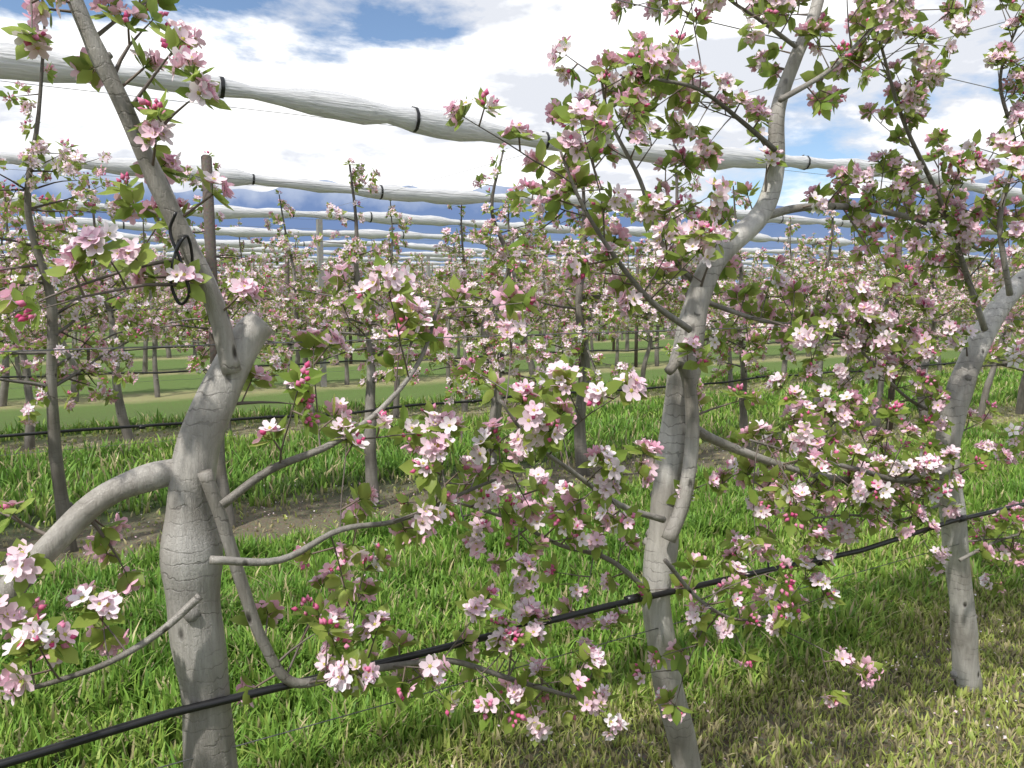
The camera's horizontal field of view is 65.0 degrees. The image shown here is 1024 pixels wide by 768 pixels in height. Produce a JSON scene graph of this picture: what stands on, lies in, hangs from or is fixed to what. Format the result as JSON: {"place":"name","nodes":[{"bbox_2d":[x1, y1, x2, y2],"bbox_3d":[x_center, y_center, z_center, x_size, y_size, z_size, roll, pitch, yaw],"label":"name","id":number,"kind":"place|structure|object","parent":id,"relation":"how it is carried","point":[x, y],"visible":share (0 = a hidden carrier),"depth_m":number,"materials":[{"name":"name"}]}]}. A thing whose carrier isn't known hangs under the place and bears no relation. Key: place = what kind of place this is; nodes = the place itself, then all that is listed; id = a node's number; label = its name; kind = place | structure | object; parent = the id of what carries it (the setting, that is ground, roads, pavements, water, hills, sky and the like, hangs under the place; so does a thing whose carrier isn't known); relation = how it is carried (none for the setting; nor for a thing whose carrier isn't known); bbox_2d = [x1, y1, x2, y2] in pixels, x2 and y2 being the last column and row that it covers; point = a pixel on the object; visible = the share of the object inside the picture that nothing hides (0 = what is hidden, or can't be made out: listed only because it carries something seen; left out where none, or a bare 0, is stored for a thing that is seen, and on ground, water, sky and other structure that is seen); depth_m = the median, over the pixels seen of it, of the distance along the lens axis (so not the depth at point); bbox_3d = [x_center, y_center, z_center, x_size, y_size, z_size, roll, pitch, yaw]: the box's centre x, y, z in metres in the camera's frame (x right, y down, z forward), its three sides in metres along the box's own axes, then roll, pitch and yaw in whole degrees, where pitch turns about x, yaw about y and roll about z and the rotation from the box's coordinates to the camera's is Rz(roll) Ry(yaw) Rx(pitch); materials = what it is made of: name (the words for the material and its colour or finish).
{"place":"outdoors","nodes":[
{"label":"outdoors","id":0,"kind":"place"},
{"bbox_2d":[0,354,1023,767],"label":"grass","id":1,"kind":"structure","parent":0,"point":[434,578],"depth_m":3.47,"materials":[{"name":"green plant"}]},
{"bbox_2d":[0,305,1023,767],"bbox_3d":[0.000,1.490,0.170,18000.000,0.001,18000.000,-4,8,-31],"label":"ground","id":2,"kind":"structure","parent":0,"point":[176,395],"depth_m":7.83,"materials":[{"name":"green plant"}]},
{"bbox_2d":[1,270,46,379],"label":"apple tree","id":3,"kind":"object","parent":2,"relation":"on","point":[17,364],"visible":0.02,"depth_m":13.80,"materials":[{"name":"pink plant"}]},
{"bbox_2d":[0,220,58,406],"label":"apple tree","id":4,"kind":"object","parent":2,"relation":"on","point":[4,387],"visible":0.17,"depth_m":10.61,"materials":[{"name":"pink plant"}]},
{"bbox_2d":[0,179,80,449],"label":"apple tree","id":5,"kind":"object","parent":2,"relation":"on","point":[29,441],"visible":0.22,"depth_m":7.46,"materials":[{"name":"pink plant"}]},
{"bbox_2d":[5,194,126,401],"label":"apple tree","id":6,"kind":"object","parent":2,"relation":"on","point":[71,360],"visible":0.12,"depth_m":10.98,"materials":[{"name":"pink plant"}]},
{"bbox_2d":[42,277,96,360],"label":"apple tree","id":7,"kind":"object","parent":2,"relation":"on","point":[81,324],"visible":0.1,"depth_m":17.41,"materials":[{"name":"pink plant"}]},
{"bbox_2d":[43,251,107,370],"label":"apple tree","id":8,"kind":"object","parent":2,"relation":"on","point":[69,320],"visible":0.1,"depth_m":14.21,"materials":[{"name":"pink plant"}]},
{"bbox_2d":[0,10,160,552],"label":"apple tree","id":9,"kind":"object","parent":2,"relation":"on","point":[54,375],"visible":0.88,"depth_m":4.42,"materials":[{"name":"pink plant"}]},
{"bbox_2d":[33,172,174,442],"bbox_3d":[-4.011,-0.698,8.042,1.242,2.753,1.198,0,7,-3],"label":"apple tree","id":10,"kind":"object","parent":2,"relation":"on","point":[112,341],"visible":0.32,"depth_m":7.94,"materials":[{"name":"pink plant"}]},
{"bbox_2d":[96,260,141,353],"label":"apple tree","id":11,"kind":"object","parent":2,"relation":"on","point":[118,320],"visible":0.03,"depth_m":17.90,"materials":[{"name":"pink plant"}]},
{"bbox_2d":[104,269,146,349],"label":"apple tree","id":12,"kind":"object","parent":2,"relation":"on","point":[113,308],"visible":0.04,"depth_m":21.16,"materials":[{"name":"pink plant"}]},
{"bbox_2d":[100,234,168,371],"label":"apple tree","id":13,"kind":"object","parent":2,"relation":"on","point":[145,361],"visible":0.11,"depth_m":14.72,"materials":[{"name":"pink plant"}]},
{"bbox_2d":[136,286,161,345],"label":"apple tree","id":14,"kind":"object","parent":2,"relation":"on","point":[146,298],"visible":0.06,"depth_m":21.46,"materials":[{"name":"pink plant"}]},
{"bbox_2d":[143,230,180,357],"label":"apple tree","id":15,"kind":"object","parent":2,"relation":"on","point":[168,353],"visible":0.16,"depth_m":18.45,"materials":[{"name":"pink plant"}]},
{"bbox_2d":[130,201,204,397],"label":"apple tree","id":16,"kind":"object","parent":2,"relation":"on","point":[152,302],"visible":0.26,"depth_m":11.55,"materials":[{"name":"pink plant"}]},
{"bbox_2d":[165,281,200,367],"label":"apple tree","id":17,"kind":"object","parent":2,"relation":"on","point":[193,343],"visible":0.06,"depth_m":15.18,"materials":[{"name":"pink plant"}]},
{"bbox_2d":[163,218,271,337],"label":"apple tree","id":18,"kind":"object","parent":2,"relation":"on","point":[239,314],"visible":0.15,"depth_m":11.98,"materials":[{"name":"pink plant"}]},
{"bbox_2d":[123,151,312,528],"bbox_3d":[-1.897,-0.236,5.141,1.127,2.474,1.015,0,6,8],"label":"apple tree","id":19,"kind":"object","parent":2,"relation":"on","point":[190,312],"visible":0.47,"depth_m":5.12,"materials":[{"name":"pink plant"}]},
{"bbox_2d":[159,229,279,432],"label":"apple tree","id":20,"kind":"object","parent":2,"relation":"on","point":[201,336],"visible":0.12,"depth_m":8.42,"materials":[{"name":"pink plant"}]},
{"bbox_2d":[221,218,276,326],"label":"apple tree","id":21,"kind":"object","parent":2,"relation":"on","point":[241,260],"visible":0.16,"depth_m":15.60,"materials":[{"name":"pink plant"}]},
{"bbox_2d":[238,248,273,324],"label":"apple tree","id":22,"kind":"object","parent":2,"relation":"on","point":[256,271],"visible":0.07,"depth_m":19.53,"materials":[{"name":"pink plant"}]},
{"bbox_2d":[252,248,280,317],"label":"apple tree","id":23,"kind":"object","parent":2,"relation":"on","point":[269,285],"visible":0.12,"depth_m":22.68,"materials":[{"name":"pink plant"}]},
{"bbox_2d":[256,264,278,335],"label":"apple tree","id":24,"kind":"object","parent":2,"relation":"on","point":[267,297],"visible":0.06,"depth_m":26.61,"materials":[{"name":"pink plant"}]},
{"bbox_2d":[260,248,314,388],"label":"apple tree","id":25,"kind":"object","parent":2,"relation":"on","point":[296,263],"visible":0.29,"depth_m":12.48,"materials":[{"name":"pink plant"}]},
{"bbox_2d":[272,246,312,351],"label":"apple tree","id":26,"kind":"object","parent":2,"relation":"on","point":[297,297],"visible":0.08,"depth_m":19.81,"materials":[{"name":"pink plant"}]},
{"bbox_2d":[264,231,328,366],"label":"apple tree","id":27,"kind":"object","parent":2,"relation":"on","point":[297,355],"visible":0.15,"depth_m":16.04,"materials":[{"name":"pink plant"}]},
{"bbox_2d":[251,189,347,412],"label":"apple tree","id":28,"kind":"object","parent":2,"relation":"on","point":[311,319],"visible":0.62,"depth_m":8.83,"materials":[{"name":"pink plant"}]},
{"bbox_2d":[313,253,347,350],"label":"apple tree","id":29,"kind":"object","parent":2,"relation":"on","point":[332,258],"visible":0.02,"depth_m":20.17,"materials":[{"name":"pink plant"}]},
{"bbox_2d":[325,250,354,364],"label":"apple tree","id":30,"kind":"object","parent":2,"relation":"on","point":[352,283],"visible":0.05,"depth_m":16.62,"materials":[{"name":"pink plant"}]},
{"bbox_2d":[315,236,386,384],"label":"apple tree","id":31,"kind":"object","parent":2,"relation":"on","point":[346,382],"visible":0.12,"depth_m":12.97,"materials":[{"name":"pink plant"}]},
{"bbox_2d":[276,158,448,509],"bbox_3d":[-1.095,-0.317,5.633,1.214,2.509,0.979,2,7,21],"label":"apple tree","id":32,"kind":"object","parent":2,"relation":"on","point":[366,322],"visible":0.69,"depth_m":5.57,"materials":[{"name":"pink plant"}]},
{"bbox_2d":[361,239,383,355],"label":"apple tree","id":33,"kind":"object","parent":2,"relation":"on","point":[379,278],"visible":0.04,"depth_m":17.23,"materials":[{"name":"pink plant"}]},
{"bbox_2d":[359,233,411,347],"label":"apple tree","id":34,"kind":"object","parent":2,"relation":"on","point":[393,262],"visible":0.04,"depth_m":13.26,"materials":[{"name":"pink plant"}]},
{"bbox_2d":[332,200,441,418],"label":"apple tree","id":35,"kind":"object","parent":2,"relation":"on","point":[389,252],"visible":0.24,"depth_m":9.50,"materials":[{"name":"pink plant"}]},
{"bbox_2d":[413,252,440,302],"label":"apple tree","id":36,"kind":"object","parent":2,"relation":"on","point":[416,260],"visible":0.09,"depth_m":25.16,"materials":[{"name":"pink plant"}]},
{"bbox_2d":[414,260,448,351],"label":"apple tree","id":37,"kind":"object","parent":2,"relation":"on","point":[422,282],"visible":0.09,"depth_m":17.49,"materials":[{"name":"pink plant"}]},
{"bbox_2d":[416,259,447,347],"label":"apple tree","id":38,"kind":"object","parent":2,"relation":"on","point":[430,280],"visible":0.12,"depth_m":21.95,"materials":[{"name":"pink plant"}]},
{"bbox_2d":[430,263,438,308],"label":"apple tree","id":39,"kind":"object","parent":2,"relation":"on","point":[432,275],"visible":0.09,"depth_m":33.23,"materials":[{"name":"pink plant"}]},
{"bbox_2d":[431,263,443,316],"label":"apple tree","id":40,"kind":"object","parent":2,"relation":"on","point":[438,287],"visible":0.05,"depth_m":25.73,"materials":[{"name":"pink plant"}]},
{"bbox_2d":[435,261,447,327],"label":"apple tree","id":41,"kind":"object","parent":2,"relation":"on","point":[444,266],"visible":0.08,"depth_m":29.95,"materials":[{"name":"pink plant"}]},
{"bbox_2d":[421,232,470,378],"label":"apple tree","id":42,"kind":"object","parent":2,"relation":"on","point":[454,330],"visible":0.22,"depth_m":13.79,"materials":[{"name":"pink plant"}]},
{"bbox_2d":[440,262,485,357],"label":"apple tree","id":43,"kind":"object","parent":2,"relation":"on","point":[458,343],"visible":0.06,"depth_m":18.15,"materials":[{"name":"pink plant"}]},
{"bbox_2d":[433,205,513,411],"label":"apple tree","id":44,"kind":"object","parent":2,"relation":"on","point":[473,276],"visible":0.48,"depth_m":9.99,"materials":[{"name":"pink plant"}]},
{"bbox_2d":[391,143,576,491],"bbox_3d":[-0.258,-0.410,5.909,1.139,2.650,1.414,-3,7,-26],"label":"apple tree","id":45,"kind":"object","parent":2,"relation":"on","point":[498,364],"visible":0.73,"depth_m":5.78,"materials":[{"name":"pink plant"}]},
{"bbox_2d":[478,262,494,329],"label":"apple tree","id":46,"kind":"object","parent":2,"relation":"on","point":[485,282],"visible":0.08,"depth_m":22.44,"materials":[{"name":"pink plant"}]},
{"bbox_2d":[470,258,525,356],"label":"apple tree","id":47,"kind":"object","parent":2,"relation":"on","point":[497,306],"visible":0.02,"depth_m":18.68,"materials":[{"name":"pink plant"}]},
{"bbox_2d":[474,257,528,375],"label":"apple tree","id":48,"kind":"object","parent":2,"relation":"on","point":[496,309],"visible":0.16,"depth_m":14.56,"materials":[{"name":"pink plant"}]},
{"bbox_2d":[0,0,1023,767],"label":"apple trees","id":49,"kind":"object","parent":2,"relation":"on","point":[198,540],"visible":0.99,"depth_m":1.90,"materials":[{"name":"pink plant"}]},
{"bbox_2d":[0,0,1023,767],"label":"trellis and hail nets","id":50,"kind":"object","parent":2,"relation":"on","point":[328,104],"visible":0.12,"depth_m":6.59,"materials":[{"name":"fabric"}]},
{"bbox_2d":[0,363,1023,767],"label":"fallen petals","id":51,"kind":"object","parent":2,"relation":"on","point":[796,725],"visible":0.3,"depth_m":3.10,"materials":[{"name":"pink plant"}]},
{"bbox_2d":[477,189,573,396],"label":"apple tree","id":52,"kind":"object","parent":2,"relation":"on","point":[535,325],"visible":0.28,"depth_m":10.49,"materials":[{"name":"pink plant"}]},
{"bbox_2d":[516,245,556,343],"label":"apple tree","id":53,"kind":"object","parent":2,"relation":"on","point":[526,337],"visible":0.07,"depth_m":19.10,"materials":[{"name":"pink plant"}]},
{"bbox_2d":[527,221,586,370],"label":"apple tree","id":54,"kind":"object","parent":2,"relation":"on","point":[545,290],"visible":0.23,"depth_m":14.85,"materials":[{"name":"pink plant"}]},
{"bbox_2d":[546,256,574,353],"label":"apple tree","id":55,"kind":"object","parent":2,"relation":"on","point":[563,308],"visible":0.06,"depth_m":19.46,"materials":[{"name":"pink plant"}]},
{"bbox_2d":[502,129,657,476],"bbox_3d":[0.558,-0.583,6.446,1.068,2.881,1.416,-3,7,-27],"label":"apple tree","id":56,"kind":"object","parent":2,"relation":"on","point":[589,296],"visible":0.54,"depth_m":6.39,"materials":[{"name":"pink plant"}]},
{"bbox_2d":[538,207,626,382],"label":"apple tree","id":57,"kind":"object","parent":2,"relation":"on","point":[588,321],"visible":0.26,"depth_m":10.93,"materials":[{"name":"pink plant"}]},
{"bbox_2d":[574,269,594,352],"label":"apple tree","id":58,"kind":"object","parent":2,"relation":"on","point":[591,341],"visible":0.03,"depth_m":20.12,"materials":[{"name":"grey plant"}]},
{"bbox_2d":[555,226,615,318],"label":"apple tree","id":59,"kind":"object","parent":2,"relation":"on","point":[573,232],"visible":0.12,"depth_m":15.04,"materials":[{"name":"pink plant"}]},
{"bbox_2d":[585,276,606,340],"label":"apple tree","id":60,"kind":"object","parent":2,"relation":"on","point":[595,338],"visible":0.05,"depth_m":24.68,"materials":[{"name":"grey plant"}]},
{"bbox_2d":[591,250,637,367],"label":"apple tree","id":61,"kind":"object","parent":2,"relation":"on","point":[618,328],"visible":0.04,"depth_m":15.91,"materials":[{"name":"grey plant"}]},
{"bbox_2d":[617,244,651,349],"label":"apple tree","id":62,"kind":"object","parent":2,"relation":"on","point":[627,335],"visible":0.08,"depth_m":20.44,"materials":[{"name":"pink plant"}]},
{"bbox_2d":[608,228,680,393],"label":"apple tree","id":63,"kind":"object","parent":2,"relation":"on","point":[633,319],"visible":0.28,"depth_m":11.44,"materials":[{"name":"pink plant"}]},
{"bbox_2d":[643,277,669,349],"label":"apple tree","id":64,"kind":"object","parent":2,"relation":"on","point":[647,320],"visible":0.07,"depth_m":21.09,"materials":[{"name":"grey plant"}]},
{"bbox_2d":[639,244,676,365],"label":"apple tree","id":65,"kind":"object","parent":2,"relation":"on","point":[656,356],"visible":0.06,"depth_m":16.42,"materials":[{"name":"grey plant"}]},
{"bbox_2d":[663,252,692,326],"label":"apple tree","id":66,"kind":"object","parent":2,"relation":"on","point":[670,321],"visible":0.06,"depth_m":16.92,"materials":[{"name":"pink plant"}]},
{"bbox_2d":[652,206,735,319],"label":"apple tree","id":67,"kind":"object","parent":2,"relation":"on","point":[677,307],"visible":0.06,"depth_m":11.79,"materials":[{"name":"pink plant"}]},
{"bbox_2d":[620,130,768,409],"bbox_3d":[1.474,-0.691,6.939,1.066,2.988,1.425,6,9,42],"label":"apple tree","id":68,"kind":"object","parent":2,"relation":"on","point":[677,287],"visible":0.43,"depth_m":6.86,"materials":[{"name":"pink plant"}]},
{"bbox_2d":[708,270,753,388],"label":"apple tree","id":69,"kind":"object","parent":2,"relation":"on","point":[730,374],"visible":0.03,"depth_m":12.56,"materials":[{"name":"pink plant"}]},
{"bbox_2d":[704,180,797,449],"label":"apple tree","id":70,"kind":"object","parent":2,"relation":"on","point":[744,365],"visible":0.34,"depth_m":7.23,"materials":[{"name":"pink plant"}]},
{"bbox_2d":[747,257,770,298],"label":"apple tree","id":71,"kind":"object","parent":2,"relation":"on","point":[749,273],"visible":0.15,"depth_m":23.01,"materials":[{"name":"pink plant"}]},
{"bbox_2d":[744,256,774,301],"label":"apple tree","id":72,"kind":"object","parent":2,"relation":"on","point":[757,267],"visible":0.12,"depth_m":17.59,"materials":[{"name":"pink plant"}]},
{"bbox_2d":[761,224,804,357],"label":"apple tree","id":73,"kind":"object","parent":2,"relation":"on","point":[787,258],"visible":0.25,"depth_m":18.04,"materials":[{"name":"pink plant"}]},
{"bbox_2d":[749,216,822,383],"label":"apple tree","id":74,"kind":"object","parent":2,"relation":"on","point":[789,232],"visible":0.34,"depth_m":12.68,"materials":[{"name":"pink plant"}]},
{"bbox_2d":[793,233,822,356],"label":"apple tree","id":75,"kind":"object","parent":2,"relation":"on","point":[807,355],"visible":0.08,"depth_m":18.65,"materials":[{"name":"pink plant"}]},
{"bbox_2d":[781,225,846,382],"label":"apple tree","id":76,"kind":"object","parent":2,"relation":"on","point":[836,243],"visible":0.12,"depth_m":13.13,"materials":[{"name":"pink plant"}]},
{"bbox_2d":[778,187,893,422],"bbox_3d":[3.107,-0.631,8.007,1.063,2.611,1.181,-3,7,-21],"label":"apple tree","id":77,"kind":"object","parent":2,"relation":"on","point":[832,283],"visible":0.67,"depth_m":7.91,"materials":[{"name":"pink plant"}]},
{"bbox_2d":[806,228,889,375],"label":"apple tree","id":78,"kind":"object","parent":2,"relation":"on","point":[856,281],"visible":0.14,"depth_m":13.81,"materials":[{"name":"pink plant"}]},
{"bbox_2d":[820,233,877,354],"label":"apple tree","id":79,"kind":"object","parent":2,"relation":"on","point":[841,341],"visible":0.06,"depth_m":19.27,"materials":[{"name":"pink plant"}]},
{"bbox_2d":[851,238,885,303],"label":"apple tree","id":80,"kind":"object","parent":2,"relation":"on","point":[868,272],"visible":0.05,"depth_m":19.72,"materials":[{"name":"pink plant"}]},
{"bbox_2d":[831,191,949,430],"bbox_3d":[3.850,-0.689,8.335,0.933,2.636,1.429,14,16,65],"label":"apple tree","id":81,"kind":"object","parent":2,"relation":"on","point":[857,363],"visible":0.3,"depth_m":8.34,"materials":[{"name":"pink plant"}]},
{"bbox_2d":[875,234,938,366],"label":"apple tree","id":82,"kind":"object","parent":2,"relation":"on","point":[906,291],"visible":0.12,"depth_m":14.33,"materials":[{"name":"pink plant"}]},
{"bbox_2d":[888,256,954,372],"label":"apple tree","id":83,"kind":"object","parent":2,"relation":"on","point":[951,289],"visible":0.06,"depth_m":14.73,"materials":[{"name":"pink plant"}]},
{"bbox_2d":[894,169,986,423],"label":"apple tree","id":84,"kind":"object","parent":2,"relation":"on","point":[933,293],"visible":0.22,"depth_m":8.77,"materials":[{"name":"pink plant"}]},
{"bbox_2d":[925,250,956,318],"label":"apple tree","id":85,"kind":"object","parent":2,"relation":"on","point":[946,279],"visible":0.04,"depth_m":20.97,"materials":[{"name":"pink plant"}]},
{"bbox_2d":[921,253,967,370],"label":"apple tree","id":86,"kind":"object","parent":2,"relation":"on","point":[950,295],"visible":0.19,"depth_m":15.49,"materials":[{"name":"pink plant"}]},
{"bbox_2d":[938,268,976,347],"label":"apple tree","id":87,"kind":"object","parent":2,"relation":"on","point":[960,309],"visible":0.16,"depth_m":21.56,"materials":[{"name":"pink plant"}]},
{"bbox_2d":[942,271,981,329],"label":"apple tree","id":88,"kind":"object","parent":2,"relation":"on","point":[967,293],"visible":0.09,"depth_m":28.40,"materials":[{"name":"pink plant"}]},
{"bbox_2d":[945,261,992,329],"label":"apple tree","id":89,"kind":"object","parent":2,"relation":"on","point":[966,315],"visible":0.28,"depth_m":15.80,"materials":[{"name":"pink plant"}]},
{"bbox_2d":[962,269,986,319],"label":"apple tree","id":90,"kind":"object","parent":2,"relation":"on","point":[965,307],"visible":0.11,"depth_m":22.22,"materials":[{"name":"pink plant"}]},
{"bbox_2d":[953,237,1023,416],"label":"apple tree","id":91,"kind":"object","parent":2,"relation":"on","point":[1003,331],"visible":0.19,"depth_m":9.43,"materials":[{"name":"grey plant"}]},
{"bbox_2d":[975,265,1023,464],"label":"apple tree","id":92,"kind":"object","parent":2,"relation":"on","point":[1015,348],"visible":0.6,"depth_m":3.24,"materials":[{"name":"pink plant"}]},
{"bbox_2d":[976,245,1022,302],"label":"apple tree","id":93,"kind":"object","parent":2,"relation":"on","point":[994,254],"visible":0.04,"depth_m":22.57,"materials":[{"name":"pink plant"}]},
{"bbox_2d":[980,230,1023,362],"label":"apple tree","id":94,"kind":"object","parent":2,"relation":"on","point":[1016,271],"visible":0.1,"depth_m":16.07,"materials":[{"name":"pink plant"}]},
{"bbox_2d":[998,294,1023,413],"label":"apple tree","id":95,"kind":"object","parent":2,"relation":"on","point":[1020,404],"visible":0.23,"depth_m":9.94,"materials":[{"name":"grey plant"}]},
{"bbox_2d":[1001,246,1023,363],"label":"apple tree","id":96,"kind":"object","parent":2,"relation":"on","point":[1021,311],"visible":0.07,"depth_m":16.89,"materials":[{"name":"green plant"}]},
{"bbox_2d":[1013,300,1023,337],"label":"apple tree","id":97,"kind":"object","parent":2,"relation":"on","point":[1015,333],"visible":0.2,"depth_m":10.54,"materials":[{"name":"green plant"}]},
{"bbox_2d":[0,164,1023,290],"bbox_3d":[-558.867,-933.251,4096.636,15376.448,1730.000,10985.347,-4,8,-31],"label":"mountains","id":98,"kind":"structure","parent":0,"point":[300,200],"depth_m":8133.88,"materials":[{"name":"blue"}]},
{"bbox_2d":[0,0,1023,217],"label":"sky","id":99,"kind":"structure","parent":0,"point":[431,54],"materials":[{"name":"white"}]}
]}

